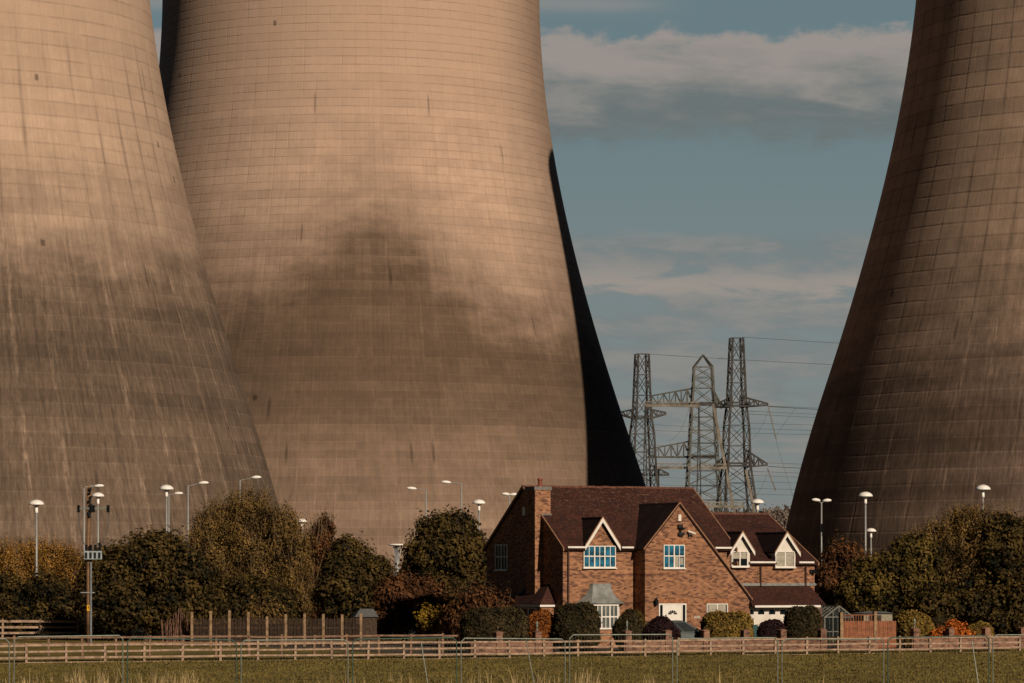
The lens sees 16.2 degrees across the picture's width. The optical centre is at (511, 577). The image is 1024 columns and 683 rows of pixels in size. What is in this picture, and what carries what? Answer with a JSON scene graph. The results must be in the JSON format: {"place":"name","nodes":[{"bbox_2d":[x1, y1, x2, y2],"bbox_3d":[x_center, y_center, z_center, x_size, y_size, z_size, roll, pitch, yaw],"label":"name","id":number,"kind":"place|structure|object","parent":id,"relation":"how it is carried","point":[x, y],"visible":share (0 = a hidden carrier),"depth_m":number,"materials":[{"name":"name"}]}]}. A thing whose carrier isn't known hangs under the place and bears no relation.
{"place":"outdoors","nodes":[
{"label":"outdoors","id":0,"kind":"place"},
{"bbox_2d":[0,0,282,576],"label":"cooling tower","id":1,"kind":"structure","parent":0,"point":[120,380],"depth_m":424.11,"materials":[{"name":"concrete"}]},
{"bbox_2d":[29,615,444,636],"bbox_3d":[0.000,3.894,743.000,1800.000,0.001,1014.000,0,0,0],"label":"works ground","id":2,"kind":"structure","parent":0,"point":[414,632],"depth_m":248.12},
{"bbox_2d":[29,500,43,623],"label":"mushroom lamp","id":3,"kind":"object","parent":2,"relation":"on","point":[36,503],"visible":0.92,"depth_m":253.93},
{"bbox_2d":[0,523,84,603],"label":"bush","id":4,"kind":"object","parent":2,"relation":"on","point":[65,561],"visible":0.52,"depth_m":261.15,"materials":[{"name":"plant"}]},
{"bbox_2d":[83,484,103,558],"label":"street lamp","id":5,"kind":"object","parent":2,"relation":"on","point":[99,485],"visible":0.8,"depth_m":299.95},
{"bbox_2d":[92,492,103,547],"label":"mushroom lamp","id":6,"kind":"object","parent":2,"relation":"on","point":[97,495],"visible":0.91,"depth_m":291.93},
{"bbox_2d":[159,485,173,530],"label":"mushroom lamp","id":7,"kind":"object","parent":2,"relation":"on","point":[166,488],"visible":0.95,"depth_m":284.84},
{"bbox_2d":[168,492,182,531],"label":"street lamp","id":8,"kind":"object","parent":2,"relation":"on","point":[177,493],"visible":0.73,"depth_m":329.94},
{"bbox_2d":[187,481,208,540],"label":"street lamp","id":9,"kind":"object","parent":2,"relation":"on","point":[203,482],"visible":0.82,"depth_m":289.95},
{"bbox_2d":[239,476,260,498],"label":"street lamp","id":10,"kind":"object","parent":2,"relation":"on","point":[256,477],"visible":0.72,"depth_m":289.95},
{"bbox_2d":[182,474,319,623],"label":"feathery tree","id":11,"kind":"object","parent":2,"relation":"on","point":[261,545],"visible":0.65,"depth_m":239.05,"materials":[{"name":"green plant"}]},
{"bbox_2d":[297,499,339,623],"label":"slender tree","id":12,"kind":"object","parent":2,"relation":"on","point":[323,532],"visible":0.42,"depth_m":245.23,"materials":[{"name":"plant"}]},
{"bbox_2d":[388,544,402,574],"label":"mushroom lamp","id":13,"kind":"object","parent":2,"relation":"on","point":[396,555],"visible":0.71,"depth_m":299.80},
{"bbox_2d":[406,487,426,522],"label":"street lamp","id":14,"kind":"object","parent":2,"relation":"on","point":[411,488],"visible":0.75,"depth_m":299.95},
{"bbox_2d":[441,480,461,511],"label":"street lamp","id":15,"kind":"object","parent":2,"relation":"on","point":[446,482],"visible":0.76,"depth_m":299.94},
{"bbox_2d":[473,499,484,528],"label":"mushroom lamp","id":16,"kind":"object","parent":2,"relation":"on","point":[478,502],"visible":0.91,"depth_m":299.84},
{"bbox_2d":[502,492,516,504],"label":"twin street lamp","id":17,"kind":"object","parent":2,"relation":"on","point":[508,494],"visible":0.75,"depth_m":309.89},
{"bbox_2d":[621,353,668,486],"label":"lattice pylon","id":18,"kind":"object","parent":2,"relation":"on","point":[635,416],"visible":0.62,"depth_m":688.98,"materials":[{"name":"metal"}]},
{"bbox_2d":[652,354,831,364],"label":"power line","id":19,"kind":"object","parent":18,"relation":"attached to","point":[739,359],"visible":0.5,"depth_m":706.02,"materials":[{"name":"metal"}]},
{"bbox_2d":[643,401,701,498],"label":"gantry","id":20,"kind":"object","parent":2,"relation":"on","point":[666,405],"visible":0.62,"depth_m":667.90,"materials":[{"name":"metal"}]},
{"bbox_2d":[647,354,721,511],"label":"lattice pylon","id":21,"kind":"object","parent":2,"relation":"on","point":[690,442],"visible":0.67,"depth_m":778.61,"materials":[{"name":"metal"}]},
{"bbox_2d":[657,463,727,512],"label":"gantry","id":22,"kind":"object","parent":2,"relation":"on","point":[685,467],"visible":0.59,"depth_m":671.90,"materials":[{"name":"metal"}]},
{"bbox_2d":[712,404,735,512],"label":"steel strut","id":23,"kind":"object","parent":2,"relation":"on","point":[722,451],"visible":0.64,"depth_m":689.75,"materials":[{"name":"metal"}]},
{"bbox_2d":[704,502,744,512],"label":"gantry","id":24,"kind":"object","parent":2,"relation":"on","point":[727,506],"visible":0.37,"depth_m":639.77,"materials":[{"name":"metal"}]},
{"bbox_2d":[712,337,776,512],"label":"lattice pylon","id":25,"kind":"object","parent":2,"relation":"on","point":[729,402],"visible":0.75,"depth_m":698.94,"materials":[{"name":"metal"}]},
{"bbox_2d":[746,337,832,342],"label":"power line","id":26,"kind":"object","parent":25,"relation":"attached to","point":[792,340],"visible":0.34,"depth_m":710.72,"materials":[{"name":"metal"}]},
{"bbox_2d":[745,470,755,512],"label":"steel strut","id":27,"kind":"object","parent":2,"relation":"on","point":[750,490],"visible":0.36,"depth_m":689.75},
{"bbox_2d":[751,499,763,512],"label":"mushroom lamp","id":28,"kind":"object","parent":2,"relation":"on","point":[757,502],"visible":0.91,"depth_m":299.75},
{"bbox_2d":[812,498,830,581],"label":"twin street lamp","id":29,"kind":"object","parent":2,"relation":"on","point":[818,500],"visible":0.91,"depth_m":289.93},
{"bbox_2d":[858,492,872,550],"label":"mushroom lamp","id":30,"kind":"object","parent":2,"relation":"on","point":[865,495],"visible":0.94,"depth_m":284.92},
{"bbox_2d":[866,528,875,554],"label":"mushroom lamp","id":31,"kind":"object","parent":2,"relation":"on","point":[870,530],"visible":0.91,"depth_m":349.90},
{"bbox_2d":[899,491,1021,589],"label":"feathery tree","id":32,"kind":"object","parent":2,"relation":"on","point":[956,536],"visible":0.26,"depth_m":240.94,"materials":[{"name":"green plant"}]},
{"bbox_2d":[975,485,990,509],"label":"mushroom lamp","id":33,"kind":"object","parent":2,"relation":"on","point":[982,488],"visible":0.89,"depth_m":269.73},
{"bbox_2d":[159,0,645,579],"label":"cooling tower","id":34,"kind":"structure","parent":0,"point":[379,220],"depth_m":510.18,"materials":[{"name":"beige concrete"}]},
{"bbox_2d":[5,662,858,682],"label":"dry grass","id":35,"kind":"structure","parent":0,"point":[187,677],"depth_m":135.16,"materials":[{"name":"plant"}]},
{"bbox_2d":[0,637,1023,682],"bbox_3d":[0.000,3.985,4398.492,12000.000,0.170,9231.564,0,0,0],"label":"ground","id":36,"kind":"structure","parent":0,"point":[108,647],"depth_m":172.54,"materials":[{"name":"plant"}]},
{"bbox_2d":[0,638,9,682],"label":"fence panel","id":37,"kind":"object","parent":36,"relation":"on","point":[9,656],"visible":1,"depth_m":110.49,"materials":[{"name":"metal"}]},
{"bbox_2d":[0,565,77,636],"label":"bush","id":38,"kind":"object","parent":36,"relation":"on","point":[27,599],"visible":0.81,"depth_m":235.01,"materials":[{"name":"green plant"}]},
{"bbox_2d":[0,619,78,639],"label":"rail fence","id":39,"kind":"object","parent":36,"relation":"on","point":[40,621],"visible":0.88,"depth_m":227.91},
{"bbox_2d":[13,635,122,682],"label":"fence panel","id":40,"kind":"object","parent":36,"relation":"on","point":[65,650],"visible":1,"depth_m":111.01,"materials":[{"name":"metal"}]},
{"bbox_2d":[41,612,138,638],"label":"bush","id":41,"kind":"object","parent":36,"relation":"on","point":[63,629],"visible":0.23,"depth_m":230.10,"materials":[{"name":"green plant"}]},
{"bbox_2d":[77,485,109,642],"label":"utility pole","id":42,"kind":"object","parent":36,"relation":"on","point":[89,554],"visible":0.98,"depth_m":214.80,"materials":[{"name":"wood"}]},
{"bbox_2d":[68,525,224,640],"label":"dense tree","id":43,"kind":"object","parent":36,"relation":"on","point":[149,581],"visible":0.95,"depth_m":222.71,"materials":[{"name":"green plant"}]},
{"bbox_2d":[161,608,190,645],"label":"wooden fence","id":44,"kind":"object","parent":36,"relation":"on","point":[184,630],"visible":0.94,"depth_m":205.93,"materials":[{"name":"brown wood"}]},
{"bbox_2d":[127,637,236,682],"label":"fence panel","id":45,"kind":"object","parent":36,"relation":"on","point":[220,659],"visible":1,"depth_m":112.01,"materials":[{"name":"grey metal"}]},
{"bbox_2d":[0,633,460,655],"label":"rail fence","id":46,"kind":"object","parent":36,"relation":"on","point":[281,636],"visible":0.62,"depth_m":183.13,"materials":[{"name":"wood"}]},
{"bbox_2d":[198,560,310,623],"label":"dense tree","id":47,"kind":"object","parent":36,"relation":"on","point":[228,593],"visible":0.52,"depth_m":228.10,"materials":[{"name":"green plant"}]},
{"bbox_2d":[241,587,294,623],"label":"shrub","id":48,"kind":"object","parent":36,"relation":"on","point":[263,613],"visible":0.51,"depth_m":211.68,"materials":[{"name":"green plant"}]},
{"bbox_2d":[191,610,361,646],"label":"picket fence","id":49,"kind":"object","parent":36,"relation":"on","point":[211,628],"visible":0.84,"depth_m":204.98,"materials":[{"name":"wood"}]},
{"bbox_2d":[240,639,348,682],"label":"fence panel","id":50,"kind":"object","parent":36,"relation":"on","point":[288,640],"visible":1,"depth_m":113.11,"materials":[{"name":"metal"}]},
{"bbox_2d":[308,530,401,633],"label":"dense tree","id":51,"kind":"object","parent":36,"relation":"on","point":[349,571],"visible":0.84,"depth_m":226.90,"materials":[{"name":"green plant"}]},
{"bbox_2d":[350,609,377,640],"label":"garden shed","id":52,"kind":"structure","parent":36,"relation":"on","point":[369,621],"depth_m":213.14,"materials":[{"name":"wood"}]},
{"bbox_2d":[362,619,371,640],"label":"door","id":53,"kind":"structure","parent":52,"relation":"in","point":[366,623],"depth_m":213.05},
{"bbox_2d":[352,637,456,682],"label":"fence panel","id":54,"kind":"object","parent":36,"relation":"on","point":[392,658],"visible":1,"depth_m":114.10,"materials":[{"name":"green paint"}]},
{"bbox_2d":[361,565,452,640],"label":"bush","id":55,"kind":"object","parent":36,"relation":"on","point":[398,598],"visible":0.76,"depth_m":218.17,"materials":[{"name":"green plant"}]},
{"bbox_2d":[421,642,427,682],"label":"fence brace","id":56,"kind":"object","parent":36,"relation":"on","point":[424,662],"visible":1,"depth_m":113.24,"materials":[{"name":"metal"}]},
{"bbox_2d":[393,504,487,603],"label":"dense tree","id":57,"kind":"object","parent":36,"relation":"on","point":[442,546],"visible":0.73,"depth_m":230.75,"materials":[{"name":"green plant"}]},
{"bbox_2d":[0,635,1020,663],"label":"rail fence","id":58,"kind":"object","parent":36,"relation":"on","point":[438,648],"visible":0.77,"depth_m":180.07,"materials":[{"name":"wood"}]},
{"bbox_2d":[469,621,552,652],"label":"garden wall","id":59,"kind":"structure","parent":36,"relation":"on","point":[535,634],"depth_m":183.53,"materials":[{"name":"brick"}]},
{"bbox_2d":[460,638,565,682],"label":"fence panel","id":60,"kind":"object","parent":36,"relation":"on","point":[461,651],"visible":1,"depth_m":115.26,"materials":[{"name":"metal"}]},
{"bbox_2d":[526,640,533,682],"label":"fence brace","id":61,"kind":"object","parent":36,"relation":"on","point":[530,662],"visible":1,"depth_m":115.18,"materials":[{"name":"metal"}]},
{"bbox_2d":[246,643,905,653],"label":"drive","id":62,"kind":"structure","parent":36,"relation":"on","point":[433,651],"depth_m":198.74,"materials":[{"name":"asphalt"}]},
{"bbox_2d":[413,602,454,640],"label":"flowering shrub","id":63,"kind":"object","parent":62,"relation":"on","point":[428,619],"visible":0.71,"depth_m":205.65,"materials":[{"name":"yellow plant"}]},
{"bbox_2d":[432,549,518,646],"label":"twiggy shrub","id":64,"kind":"object","parent":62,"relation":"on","point":[467,600],"visible":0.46,"depth_m":203.01,"materials":[{"name":"brown plant"}]},
{"bbox_2d":[458,605,530,649],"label":"clipped bush","id":65,"kind":"object","parent":62,"relation":"on","point":[483,622],"visible":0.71,"depth_m":185.93,"materials":[{"name":"green plant"}]},
{"bbox_2d":[528,608,554,649],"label":"clipped bush","id":66,"kind":"object","parent":62,"relation":"on","point":[544,618],"visible":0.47,"depth_m":188.77,"materials":[{"name":"orange plant"}]},
{"bbox_2d":[552,601,602,651],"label":"clipped bush","id":67,"kind":"object","parent":62,"relation":"on","point":[570,619],"visible":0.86,"depth_m":188.09,"materials":[{"name":"green plant"}]},
{"bbox_2d":[611,608,644,650],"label":"clipped bush","id":68,"kind":"object","parent":62,"relation":"on","point":[634,620],"visible":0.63,"depth_m":189.41,"materials":[{"name":"green plant"}]},
{"bbox_2d":[635,609,646,626],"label":"clipped bush","id":69,"kind":"object","parent":62,"relation":"on","point":[640,616],"visible":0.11,"depth_m":192.45,"materials":[{"name":"green plant"}]},
{"bbox_2d":[641,615,681,639],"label":"clipped bush","id":70,"kind":"object","parent":62,"relation":"on","point":[658,625],"visible":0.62,"depth_m":189.26,"materials":[{"name":"purple plant"}]},
{"bbox_2d":[646,620,699,637],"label":"parked car","id":71,"kind":"object","parent":62,"relation":"on","point":[687,630],"visible":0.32,"depth_m":193.79,"materials":[{"name":"grey paint"}]},
{"bbox_2d":[699,609,754,637],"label":"clipped bush","id":72,"kind":"object","parent":62,"relation":"on","point":[719,624],"visible":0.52,"depth_m":192.82,"materials":[{"name":"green plant"}]},
{"bbox_2d":[756,619,785,636],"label":"clipped bush","id":73,"kind":"object","parent":62,"relation":"on","point":[769,628],"visible":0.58,"depth_m":192.63,"materials":[{"name":"purple plant"}]},
{"bbox_2d":[783,604,821,637],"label":"clipped bush","id":74,"kind":"object","parent":62,"relation":"on","point":[802,621],"visible":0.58,"depth_m":194.32,"materials":[{"name":"green plant"}]},
{"bbox_2d":[819,605,852,648],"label":"greenhouse","id":75,"kind":"object","parent":62,"relation":"on","point":[830,618],"visible":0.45,"depth_m":197.96,"materials":[{"name":"clear glass"}]},
{"bbox_2d":[839,611,876,637],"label":"board fence","id":76,"kind":"object","parent":62,"relation":"on","point":[856,629],"visible":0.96,"depth_m":195.18,"materials":[{"name":"wood"}]},
{"bbox_2d":[877,621,895,647],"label":"board fence","id":77,"kind":"object","parent":62,"relation":"on","point":[886,628],"visible":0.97,"depth_m":196.17,"materials":[{"name":"wood"}]},
{"bbox_2d":[896,609,935,647],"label":"clipped bush","id":78,"kind":"object","parent":62,"relation":"on","point":[924,624],"visible":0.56,"depth_m":198.33,"materials":[{"name":"green plant"}]},
{"bbox_2d":[927,625,944,635],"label":"flame shrub","id":79,"kind":"object","parent":62,"relation":"on","point":[938,632],"visible":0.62,"depth_m":197.15,"materials":[{"name":"orange plant"}]},
{"bbox_2d":[932,615,948,629],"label":"clipped bush","id":80,"kind":"object","parent":62,"relation":"on","point":[938,621],"visible":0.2,"depth_m":201.45,"materials":[{"name":"green plant"}]},
{"bbox_2d":[944,619,974,635],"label":"flame shrub","id":81,"kind":"object","parent":62,"relation":"on","point":[961,629],"visible":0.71,"depth_m":198.06,"materials":[{"name":"orange plant"}]},
{"bbox_2d":[967,621,994,635],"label":"clipped bush","id":82,"kind":"object","parent":62,"relation":"on","point":[977,627],"visible":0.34,"depth_m":199.64,"materials":[{"name":"green plant"}]},
{"bbox_2d":[569,634,672,682],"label":"fence panel","id":83,"kind":"object","parent":36,"relation":"on","point":[654,675],"visible":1,"depth_m":116.42,"materials":[{"name":"metal"}]},
{"bbox_2d":[622,621,826,652],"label":"garden wall","id":84,"kind":"structure","parent":36,"relation":"on","point":[782,633],"depth_m":189.83,"materials":[{"name":"brick"}]},
{"bbox_2d":[676,637,777,682],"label":"fence panel","id":85,"kind":"object","parent":36,"relation":"on","point":[730,644],"visible":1,"depth_m":117.25,"materials":[{"name":"metal"}]},
{"bbox_2d":[781,638,883,682],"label":"fence panel","id":86,"kind":"object","parent":36,"relation":"on","point":[782,651],"visible":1,"depth_m":118.15,"materials":[{"name":"metal"}]},
{"bbox_2d":[815,529,871,606],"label":"feathery tree","id":87,"kind":"object","parent":36,"relation":"on","point":[835,560],"visible":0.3,"depth_m":235.35,"materials":[{"name":"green plant"}]},
{"bbox_2d":[839,640,878,650],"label":"garden wall","id":88,"kind":"structure","parent":36,"relation":"on","point":[862,646],"depth_m":193.62,"materials":[{"name":"brick"}]},
{"bbox_2d":[854,611,891,620],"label":"garden shed","id":89,"kind":"structure","parent":36,"relation":"on","point":[884,616],"depth_m":212.21,"materials":[{"name":"wood"}]},
{"bbox_2d":[827,530,952,620],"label":"dense tree","id":90,"kind":"object","parent":36,"relation":"on","point":[899,574],"visible":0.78,"depth_m":226.79,"materials":[{"name":"green plant"}]},
{"bbox_2d":[887,635,988,682],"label":"fence panel","id":91,"kind":"object","parent":36,"relation":"on","point":[941,652],"visible":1,"depth_m":119.39,"materials":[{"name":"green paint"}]},
{"bbox_2d":[909,503,1023,635],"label":"dense tree","id":92,"kind":"object","parent":36,"relation":"on","point":[992,594],"visible":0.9,"depth_m":224.75,"materials":[{"name":"green plant"}]},
{"bbox_2d":[909,619,1023,649],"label":"garden wall","id":93,"kind":"structure","parent":36,"relation":"on","point":[949,631],"depth_m":196.84,"materials":[{"name":"brick"}]},
{"bbox_2d":[972,641,978,682],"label":"fence brace","id":94,"kind":"object","parent":36,"relation":"on","point":[975,662],"visible":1,"depth_m":119.71,"materials":[{"name":"metal"}]},
{"bbox_2d":[992,634,1023,682],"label":"fence panel","id":95,"kind":"object","parent":36,"relation":"on","point":[1011,635],"visible":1,"depth_m":120.12,"materials":[{"name":"metal"}]},
{"bbox_2d":[0,648,1023,663],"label":"rough grass","id":96,"kind":"structure","parent":0,"point":[717,654],"depth_m":182.16,"materials":[{"name":"plant"}]},
{"bbox_2d":[150,0,915,511],"label":"sky","id":97,"kind":"structure","parent":0,"point":[722,165],"materials":[{"name":"blue"}]},
{"bbox_2d":[482,478,825,647],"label":"brick house","id":98,"kind":"structure","parent":0,"point":[613,553],"depth_m":202.75,"materials":[{"name":"brick"}]},
{"bbox_2d":[494,544,507,570],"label":"window","id":99,"kind":"structure","parent":98,"relation":"in","point":[501,552],"depth_m":206.95,"materials":[{"name":"glass"}]},
{"bbox_2d":[516,607,536,617],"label":"window","id":100,"kind":"structure","parent":98,"relation":"in","point":[529,611],"depth_m":202.01,"materials":[{"name":"white paint"}]},
{"bbox_2d":[582,546,616,568],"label":"window","id":101,"kind":"structure","parent":98,"relation":"in","point":[595,557],"depth_m":200.93,"materials":[{"name":"white paint"}]},
{"bbox_2d":[592,604,619,628],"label":"bay window","id":102,"kind":"structure","parent":98,"relation":"in","point":[610,613],"depth_m":200.44,"materials":[{"name":"white paint"}]},
{"bbox_2d":[658,603,685,621],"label":"front door","id":103,"kind":"structure","parent":98,"relation":"in","point":[674,611],"depth_m":201.61,"materials":[{"name":"white paint"}]},
{"bbox_2d":[662,545,685,568],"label":"window","id":104,"kind":"structure","parent":98,"relation":"in","point":[673,555],"depth_m":201.57,"materials":[{"name":"white paint"}]},
{"bbox_2d":[706,604,727,614],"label":"window","id":105,"kind":"structure","parent":98,"relation":"in","point":[709,607],"depth_m":202.80,"materials":[{"name":"white paint"}]},
{"bbox_2d":[731,551,748,567],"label":"window","id":106,"kind":"structure","parent":98,"relation":"in","point":[740,556],"depth_m":204.74,"materials":[{"name":"white paint"}]},
{"bbox_2d":[750,607,792,625],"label":"garage door","id":107,"kind":"structure","parent":98,"relation":"in","point":[760,614],"depth_m":204.39,"materials":[{"name":"white paint"}]},
{"bbox_2d":[774,551,795,567],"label":"window","id":108,"kind":"structure","parent":98,"relation":"in","point":[784,559],"depth_m":206.04,"materials":[{"name":"white paint"}]},
{"bbox_2d":[731,510,787,525],"bbox_3d":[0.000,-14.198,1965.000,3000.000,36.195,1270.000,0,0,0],"label":"hills","id":109,"kind":"structure","parent":0,"point":[774,517],"depth_m":1487.22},
{"bbox_2d":[708,501,790,529],"bbox_3d":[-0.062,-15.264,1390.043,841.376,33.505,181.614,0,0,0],"label":"distant woodland","id":110,"kind":"object","parent":109,"relation":"on","point":[785,513],"visible":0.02,"depth_m":1463.17,"materials":[{"name":"plant"}]},
{"bbox_2d":[786,0,1023,590],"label":"cooling tower","id":111,"kind":"structure","parent":0,"point":[920,413],"depth_m":437.42,"materials":[{"name":"concrete"}]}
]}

